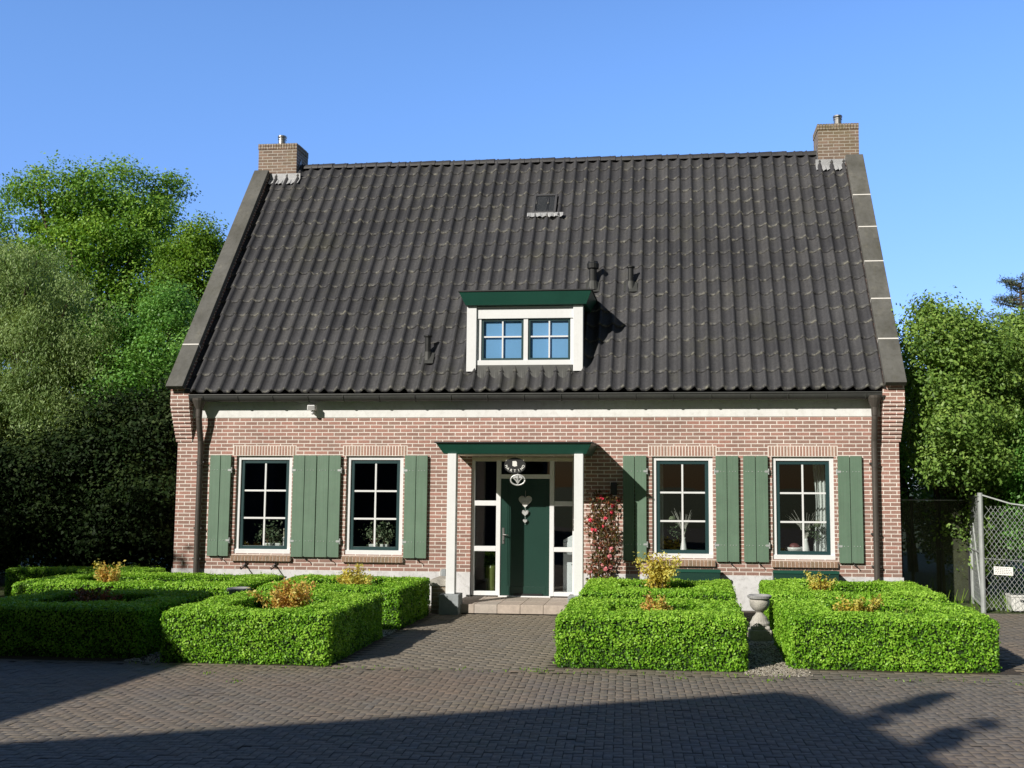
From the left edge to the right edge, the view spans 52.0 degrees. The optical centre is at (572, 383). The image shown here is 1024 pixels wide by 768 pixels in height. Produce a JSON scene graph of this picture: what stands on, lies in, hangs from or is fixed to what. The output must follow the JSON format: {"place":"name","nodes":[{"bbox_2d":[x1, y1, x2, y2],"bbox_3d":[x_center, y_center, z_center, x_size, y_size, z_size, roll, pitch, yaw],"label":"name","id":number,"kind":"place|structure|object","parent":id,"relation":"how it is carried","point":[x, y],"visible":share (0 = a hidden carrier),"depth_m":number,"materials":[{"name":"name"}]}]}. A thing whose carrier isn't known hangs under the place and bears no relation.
{"place":"outdoors","nodes":[
{"label":"outdoors","id":0,"kind":"place"},
{"bbox_2d":[332,614,556,670],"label":"path paving","id":1,"kind":"structure","parent":0,"point":[412,641],"depth_m":13.93,"materials":[{"name":"grey brick"}]},
{"bbox_2d":[0,606,1023,767],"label":"courtyard","id":2,"kind":"structure","parent":0,"point":[119,664],"depth_m":9.76,"materials":[{"name":"grey brick"}]},
{"bbox_2d":[105,607,433,665],"bbox_3d":[-3.928,3.612,15.420,2.860,0.001,5.970,0,-5,6],"label":"gravel bed","id":3,"kind":"object","parent":2,"relation":"in","point":[333,664],"visible":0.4,"depth_m":12.87,"materials":[{"name":"grey gravel"}]},
{"bbox_2d":[227,587,250,593],"bbox_3d":[-4.878,3.284,15.280,0.340,0.615,0.340,0,-5,6],"label":"garden urn","id":4,"kind":"object","parent":3,"relation":"on","point":[231,590],"visible":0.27,"depth_m":15.20,"materials":[{"name":"stone"}]},
{"bbox_2d":[157,589,384,665],"bbox_3d":[-3.812,3.111,13.633,2.243,0.686,2.450,0,-5,6],"label":"box hedge","id":5,"kind":"object","parent":3,"relation":"on","point":[328,627],"visible":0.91,"depth_m":12.55,"materials":[{"name":"green plant"}]},
{"bbox_2d":[246,576,316,608],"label":"barberry shrub","id":6,"kind":"object","parent":3,"relation":"on","point":[297,597],"visible":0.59,"depth_m":13.37,"materials":[{"name":"orange plant"}]},
{"bbox_2d":[256,574,430,629],"bbox_3d":[-3.548,3.379,16.450,2.356,0.686,2.035,0,-5,6],"label":"box hedge","id":7,"kind":"object","parent":3,"relation":"on","point":[406,602],"visible":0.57,"depth_m":15.88,"materials":[{"name":"green plant"}]},
{"bbox_2d":[331,563,376,584],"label":"barberry shrub","id":8,"kind":"object","parent":3,"relation":"on","point":[348,577],"visible":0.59,"depth_m":16.30,"materials":[{"name":"yellow plant"}]},
{"bbox_2d":[430,576,445,612],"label":"brick pier","id":9,"kind":"structure","parent":2,"relation":"on","point":[438,585],"depth_m":17.41,"materials":[{"name":"brick"}]},
{"bbox_2d":[28,616,1019,767],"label":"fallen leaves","id":10,"kind":"object","parent":2,"relation":"on","point":[528,722],"visible":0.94,"depth_m":10.10,"materials":[{"name":"brown plant"}]},
{"bbox_2d":[166,115,906,614],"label":"brick house","id":11,"kind":"structure","parent":2,"relation":"on","point":[712,333],"depth_m":19.14,"materials":[{"name":"brick"}]},
{"bbox_2d":[230,445,296,561],"bbox_3d":[-5.621,2.167,19.094,1.197,2.088,0.225,0,-5,6],"label":"window","id":12,"kind":"structure","parent":11,"relation":"in","point":[265,454],"depth_m":19.11,"materials":[{"name":"white paint"}]},
{"bbox_2d":[254,519,279,544],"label":"potted plant","id":13,"kind":"object","parent":11,"relation":"on","point":[267,530],"visible":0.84,"depth_m":19.31,"materials":[{"name":"green plant"}]},
{"bbox_2d":[260,520,284,545],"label":"potted plant","id":14,"kind":"object","parent":11,"relation":"on","point":[277,543],"visible":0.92,"depth_m":19.28,"materials":[{"name":"green plant"}]},
{"bbox_2d":[307,405,316,414],"bbox_3d":[-4.719,0.471,19.007,0.140,0.170,0.192,0,-5,6],"label":"security light","id":15,"kind":"object","parent":11,"relation":"attached to","point":[312,408],"visible":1,"depth_m":18.93,"materials":[{"name":"white paint"}]},
{"bbox_2d":[341,445,407,562],"bbox_3d":[-3.565,2.156,18.887,1.197,2.088,0.225,0,-5,6],"label":"window","id":16,"kind":"structure","parent":11,"relation":"in","point":[356,454],"depth_m":18.90,"materials":[{"name":"white paint"}]},
{"bbox_2d":[358,521,395,546],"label":"potted plant","id":17,"kind":"object","parent":11,"relation":"on","point":[372,537],"visible":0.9,"depth_m":19.09,"materials":[{"name":"green plant"}]},
{"bbox_2d":[370,522,395,546],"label":"potted plant","id":18,"kind":"object","parent":11,"relation":"on","point":[384,537],"visible":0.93,"depth_m":19.06,"materials":[{"name":"green plant"}]},
{"bbox_2d":[439,569,445,575],"bbox_3d":[-2.293,3.345,18.544,0.111,0.131,0.090,0,-5,6],"label":"wall tap","id":19,"kind":"object","parent":11,"relation":"attached to","point":[442,572],"depth_m":18.51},
{"bbox_2d":[479,545,495,590],"bbox_3d":[-1.492,3.346,19.019,0.424,0.893,0.303,4,-7,-34],"label":"floor vase","id":20,"kind":"object","parent":11,"relation":"on","point":[490,566],"visible":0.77,"depth_m":18.93,"materials":[{"name":"green ceramic"}]},
{"bbox_2d":[504,455,525,473],"bbox_3d":[-0.963,1.341,17.580,0.370,0.330,0.022,0,-5,6],"label":"hanging sign","id":21,"kind":"object","parent":11,"relation":"hanging from","point":[514,465],"visible":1,"depth_m":17.57,"materials":[{"name":"black metal"}]},
{"bbox_2d":[510,474,525,485],"bbox_3d":[-0.914,1.606,17.552,0.268,0.205,0.039,0,-5,6],"label":"hanging ornament","id":22,"kind":"object","parent":21,"relation":"hanging from","point":[517,476],"visible":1,"depth_m":17.55,"materials":[{"name":"silver metal"}]},
{"bbox_2d":[500,479,549,595],"bbox_3d":[-0.844,2.714,18.591,0.874,2.051,0.139,0,-5,6],"label":"door","id":23,"kind":"structure","parent":11,"relation":"in","point":[524,552],"depth_m":18.60,"materials":[{"name":"green paint"}]},
{"bbox_2d":[519,491,531,522],"bbox_3d":[-0.839,2.198,18.621,0.240,0.600,0.032,0,-5,6],"label":"heart garland","id":24,"kind":"object","parent":23,"relation":"attached to","point":[525,501],"visible":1,"depth_m":18.62,"materials":[{"name":"silver metal"}]},
{"bbox_2d":[584,483,621,581],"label":"climbing rose","id":25,"kind":"object","parent":11,"relation":"attached to","point":[594,528],"visible":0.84,"depth_m":18.25,"materials":[{"name":"green plant"}]},
{"bbox_2d":[611,483,616,495],"bbox_3d":[0.729,1.853,18.383,0.110,0.245,0.102,0,-5,6],"label":"wall lamp","id":26,"kind":"object","parent":11,"relation":"attached to","point":[613,489],"visible":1,"depth_m":18.33,"materials":[{"name":"black metal"}]},
{"bbox_2d":[660,464,662,549],"bbox_3d":[1.559,2.161,18.824,0.190,1.712,0.050,0,-5,6],"label":"curtain","id":27,"kind":"object","parent":11,"relation":"hanging from","point":[661,506],"visible":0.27,"depth_m":18.81,"materials":[{"name":"fabric"}]},
{"bbox_2d":[663,509,691,549],"bbox_3d":[1.864,2.607,18.568,0.524,0.805,0.178,0,-5,6],"label":"flower vase","id":28,"kind":"object","parent":11,"relation":"on","point":[679,524],"visible":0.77,"depth_m":18.57,"materials":[{"name":"white ceramic"}]},
{"bbox_2d":[648,446,716,566],"bbox_3d":[1.929,2.126,18.333,1.197,2.088,0.225,0,-5,6],"label":"window","id":29,"kind":"structure","parent":11,"relation":"in","point":[652,450],"depth_m":18.35,"materials":[{"name":"white paint"}]},
{"bbox_2d":[669,569,720,580],"bbox_3d":[1.980,3.296,18.002,1.124,0.236,0.327,0,-5,6],"label":"flower box","id":30,"kind":"object","parent":11,"relation":"attached to","point":[699,574],"visible":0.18,"depth_m":17.85,"materials":[{"name":"green paint"}]},
{"bbox_2d":[785,543,802,550],"bbox_3d":[3.894,2.896,18.376,0.320,0.210,0.320,0,-5,6],"label":"bowl","id":31,"kind":"object","parent":11,"relation":"on","point":[793,547],"visible":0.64,"depth_m":18.28,"materials":[{"name":"white ceramic"}]},
{"bbox_2d":[768,446,837,567],"bbox_3d":[3.995,2.115,18.125,1.197,2.088,0.225,0,-5,6],"label":"window","id":32,"kind":"structure","parent":11,"relation":"in","point":[787,455],"depth_m":18.13,"materials":[{"name":"white paint"}]},
{"bbox_2d":[787,511,824,550],"bbox_3d":[4.078,2.603,18.333,0.690,0.786,0.183,0,-5,6],"label":"flower vase","id":33,"kind":"object","parent":11,"relation":"on","point":[808,530],"visible":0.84,"depth_m":18.34,"materials":[{"name":"white ceramic"}]},
{"bbox_2d":[773,570,839,580],"bbox_3d":[3.959,3.286,17.802,1.104,0.236,0.327,0,-5,6],"label":"flower box","id":34,"kind":"object","parent":11,"relation":"attached to","point":[787,574],"visible":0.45,"depth_m":17.68,"materials":[{"name":"green paint"}]},
{"bbox_2d":[812,465,826,550],"bbox_3d":[4.399,2.146,18.538,0.340,1.712,0.050,0,-5,6],"label":"curtain","id":35,"kind":"object","parent":11,"relation":"hanging from","point":[819,485],"visible":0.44,"depth_m":18.54,"materials":[{"name":"white fabric"}]},
{"bbox_2d":[547,635,764,672],"bbox_3d":[1.246,3.593,14.999,2.560,0.001,5.770,0,-5,6],"label":"gravel bed","id":36,"kind":"object","parent":2,"relation":"in","point":[754,659],"visible":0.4,"depth_m":12.30,"materials":[{"name":"grey gravel"}]},
{"bbox_2d":[552,595,749,671],"bbox_3d":[1.014,3.084,13.157,2.349,0.689,2.057,0,-5,6],"label":"box hedge","id":37,"kind":"object","parent":36,"relation":"on","point":[699,634],"visible":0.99,"depth_m":12.24,"materials":[{"name":"green plant"}]},
{"bbox_2d":[639,591,672,610],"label":"spirea shrub","id":38,"kind":"object","parent":36,"relation":"on","point":[660,604],"visible":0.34,"depth_m":13.28,"materials":[{"name":"orange plant"}]},
{"bbox_2d":[577,576,736,602],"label":"box hedge","id":39,"kind":"object","parent":36,"relation":"on","point":[629,588],"visible":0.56,"depth_m":15.38,"materials":[{"name":"green plant"}]},
{"bbox_2d":[632,550,683,588],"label":"spirea shrub","id":40,"kind":"object","parent":36,"relation":"on","point":[660,571],"visible":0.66,"depth_m":15.89,"materials":[{"name":"yellow plant"}]},
{"bbox_2d":[743,612,1022,674],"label":"gravel bed","id":41,"kind":"object","parent":2,"relation":"in","point":[1005,669],"visible":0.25,"depth_m":12.43,"materials":[{"name":"grey gravel"}]},
{"bbox_2d":[124,617,812,676],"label":"gravel","id":42,"kind":"structure","parent":41,"relation":"on","point":[769,670],"depth_m":12.64,"materials":[{"name":"grey gravel"}]},
{"bbox_2d":[747,594,771,640],"bbox_3d":[2.609,3.248,14.575,0.340,0.615,0.340,0,-5,6],"label":"garden urn","id":43,"kind":"object","parent":41,"relation":"on","point":[759,629],"visible":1,"depth_m":14.46,"materials":[{"name":"stone"}]},
{"bbox_2d":[803,570,838,590],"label":"spirea shrub","id":44,"kind":"object","parent":41,"relation":"on","point":[825,584],"visible":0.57,"depth_m":15.87,"materials":[{"name":"yellow plant"}]},
{"bbox_2d":[758,577,948,636],"bbox_3d":[4.133,3.347,15.825,2.552,0.695,2.446,0,-5,6],"label":"box hedge","id":45,"kind":"object","parent":41,"relation":"on","point":[794,588],"visible":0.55,"depth_m":15.30,"materials":[{"name":"green plant"}]},
{"bbox_2d":[832,594,884,613],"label":"spirea shrub","id":46,"kind":"object","parent":41,"relation":"on","point":[857,605],"visible":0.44,"depth_m":13.15,"materials":[{"name":"yellow plant"}]},
{"bbox_2d":[772,595,1001,673],"bbox_3d":[3.845,3.100,13.164,2.517,0.682,2.128,0,-5,6],"label":"box hedge","id":47,"kind":"object","parent":41,"relation":"on","point":[927,636],"visible":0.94,"depth_m":12.23,"materials":[{"name":"green plant"}]},
{"bbox_2d":[0,493,1023,613],"bbox_3d":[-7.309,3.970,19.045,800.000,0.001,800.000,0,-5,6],"label":"ground","id":48,"kind":"structure","parent":0,"point":[966,603],"depth_m":21.79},
{"bbox_2d":[0,423,57,570],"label":"laurel bush","id":49,"kind":"object","parent":48,"relation":"on","point":[23,564],"depth_m":23.20,"materials":[{"name":"green plant"}]},
{"bbox_2d":[0,185,60,366],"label":"broadleaf tree","id":50,"kind":"object","parent":48,"relation":"on","point":[8,206],"visible":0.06,"depth_m":34.88,"materials":[{"name":"green plant"}]},
{"bbox_2d":[0,352,63,555],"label":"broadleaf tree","id":51,"kind":"object","parent":48,"relation":"on","point":[5,382],"depth_m":28.15,"materials":[{"name":"green plant"}]},
{"bbox_2d":[0,420,114,579],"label":"laurel bush","id":52,"kind":"object","parent":48,"relation":"on","point":[13,475],"visible":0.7,"depth_m":21.18,"materials":[{"name":"green plant"}]},
{"bbox_2d":[0,231,131,567],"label":"willow bush","id":53,"kind":"object","parent":48,"relation":"on","point":[39,327],"visible":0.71,"depth_m":24.18,"materials":[{"name":"green plant"}]},
{"bbox_2d":[6,369,176,571],"bbox_3d":[-9.457,2.007,22.193,5.029,4.637,3.547,0,-5,6],"label":"laurel bush","id":54,"kind":"object","parent":48,"relation":"on","point":[131,500],"visible":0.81,"depth_m":21.45,"materials":[{"name":"green plant"}]},
{"bbox_2d":[0,150,202,390],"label":"broadleaf tree","id":55,"kind":"object","parent":48,"relation":"on","point":[100,242],"visible":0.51,"depth_m":32.12,"materials":[{"name":"green plant"}]},
{"bbox_2d":[35,398,173,571],"bbox_3d":[-9.978,2.474,24.679,6.384,4.177,3.449,0,-5,6],"label":"laurel bush","id":56,"kind":"object","parent":48,"relation":"on","point":[127,545],"visible":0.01,"depth_m":24.17,"materials":[{"name":"green plant"}]},
{"bbox_2d":[54,272,200,562],"bbox_3d":[-10.317,0.958,25.044,4.775,7.254,3.247,0,-5,6],"label":"bright bush","id":57,"kind":"object","parent":48,"relation":"on","point":[145,346],"visible":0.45,"depth_m":24.90,"materials":[{"name":"green plant"}]},
{"bbox_2d":[133,209,228,351],"bbox_3d":[-10.333,0.027,28.855,3.438,9.828,3.043,0,-5,6],"label":"young tree","id":58,"kind":"object","parent":48,"relation":"on","point":[193,253],"visible":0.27,"depth_m":28.67,"materials":[{"name":"green plant"}]},
{"bbox_2d":[129,577,1023,684],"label":"weeds","id":59,"kind":"object","parent":48,"relation":"on","point":[961,601],"visible":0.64,"depth_m":12.57,"materials":[{"name":"green plant"}]},
{"bbox_2d":[899,329,942,501],"bbox_3d":[8.789,1.671,26.559,5.224,6.289,3.745,0,-5,6],"label":"broadleaf tree","id":60,"kind":"object","parent":48,"relation":"on","point":[906,471],"visible":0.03,"depth_m":25.92,"materials":[{"name":"green plant"}]},
{"bbox_2d":[901,497,970,602],"bbox_3d":[6.600,3.123,19.528,1.591,2.030,0.102,0,-5,5],"label":"windbreak fence","id":61,"kind":"object","parent":48,"relation":"on","point":[930,563],"visible":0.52,"depth_m":19.50,"materials":[{"name":"black metal"}]},
{"bbox_2d":[891,285,1023,585],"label":"hazel tree","id":62,"kind":"object","parent":48,"relation":"on","point":[947,428],"visible":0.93,"depth_m":18.45,"materials":[{"name":"green plant"}]},
{"bbox_2d":[910,469,1023,565],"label":"broadleaf tree","id":63,"kind":"object","parent":48,"relation":"on","point":[929,501],"depth_m":27.18,"materials":[{"name":"green plant"}]},
{"bbox_2d":[912,301,1023,598],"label":"hazel tree","id":64,"kind":"object","parent":48,"relation":"on","point":[1018,405],"visible":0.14,"depth_m":19.34,"materials":[{"name":"green plant"}]},
{"bbox_2d":[968,495,980,605],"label":"metal gate","id":65,"kind":"structure","parent":48,"relation":"on","point":[972,531],"depth_m":19.06,"materials":[{"name":"metal"}]},
{"bbox_2d":[969,307,1023,563],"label":"hazel tree","id":66,"kind":"object","parent":48,"relation":"on","point":[1019,329],"visible":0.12,"depth_m":19.62,"materials":[{"name":"green plant"}]},
{"bbox_2d":[977,493,1023,612],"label":"chain link fence","id":67,"kind":"object","parent":48,"relation":"on","point":[982,565],"visible":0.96,"depth_m":17.89,"materials":[{"name":"metal"}]},
{"bbox_2d":[994,566,1012,575],"bbox_3d":[7.299,3.167,17.727,0.320,0.140,0.008,-5,-7,41],"label":"notice","id":68,"kind":"object","parent":67,"relation":"attached to","point":[1008,571],"visible":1,"depth_m":17.72,"materials":[{"name":"white plastic"}]},
{"bbox_2d":[984,272,1023,319],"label":"pine tree","id":69,"kind":"object","parent":48,"relation":"on","point":[1010,283],"visible":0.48,"depth_m":31.87,"materials":[{"name":"green plant"}]},
{"bbox_2d":[985,398,1023,578],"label":"bright bush","id":70,"kind":"object","parent":48,"relation":"on","point":[1017,475],"visible":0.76,"depth_m":18.67,"materials":[{"name":"green plant"}]},
{"bbox_2d":[1005,593,1023,610],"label":"plastic crate","id":71,"kind":"object","parent":48,"relation":"on","point":[1015,601],"visible":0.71,"depth_m":18.01,"materials":[{"name":"white plastic"}]},
{"bbox_2d":[0,0,1023,489],"label":"sky","id":72,"kind":"structure","parent":0,"point":[934,89],"materials":[{"name":"blue"}]},
{"bbox_2d":[563,536,571,591],"bbox_3d":[0.009,3.225,18.951,0.310,1.131,0.459,0,-5,6],"label":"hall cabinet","id":73,"kind":"object","parent":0,"point":[567,571],"visible":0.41,"depth_m":18.74,"materials":[{"name":"white paint"}]},
{"bbox_2d":[896,604,915,614],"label":"spirea shrub","id":74,"kind":"object","parent":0,"point":[906,610],"visible":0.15,"depth_m":13.05,"materials":[{"name":"green plant"}]},
{"bbox_2d":[982,613,1023,674],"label":"side paving","id":75,"kind":"structure","parent":0,"point":[1011,624],"depth_m":14.76,"materials":[{"name":"brick"}]},
{"bbox_3d":[-7.987,3.634,15.829,5.300,0.001,5.970,0,-5,6],"label":"gravel bed","id":76,"kind":"object","parent":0,"visible":0},
{"bbox_2d":[3,564,165,596],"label":"box hedge","id":77,"kind":"object","parent":76,"relation":"on","point":[14,575],"visible":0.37,"depth_m":18.39,"materials":[{"name":"green plant"}]},
{"bbox_2d":[69,584,124,605],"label":"barberry shrub","id":78,"kind":"object","parent":76,"relation":"on","point":[83,594],"visible":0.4,"depth_m":14.04,"materials":[{"name":"red plant"}]},
{"bbox_2d":[0,587,213,657],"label":"box hedge","id":79,"kind":"object","parent":76,"relation":"on","point":[57,623],"visible":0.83,"depth_m":12.97,"materials":[{"name":"green plant"}]},
{"bbox_2d":[92,558,125,582],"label":"barberry shrub","id":80,"kind":"object","parent":76,"relation":"on","point":[103,575],"visible":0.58,"depth_m":16.29,"materials":[{"name":"orange plant"}]},
{"bbox_2d":[11,571,283,596],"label":"box hedge","id":81,"kind":"object","parent":76,"relation":"on","point":[217,584],"visible":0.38,"depth_m":16.19,"materials":[{"name":"green plant"}]}
]}

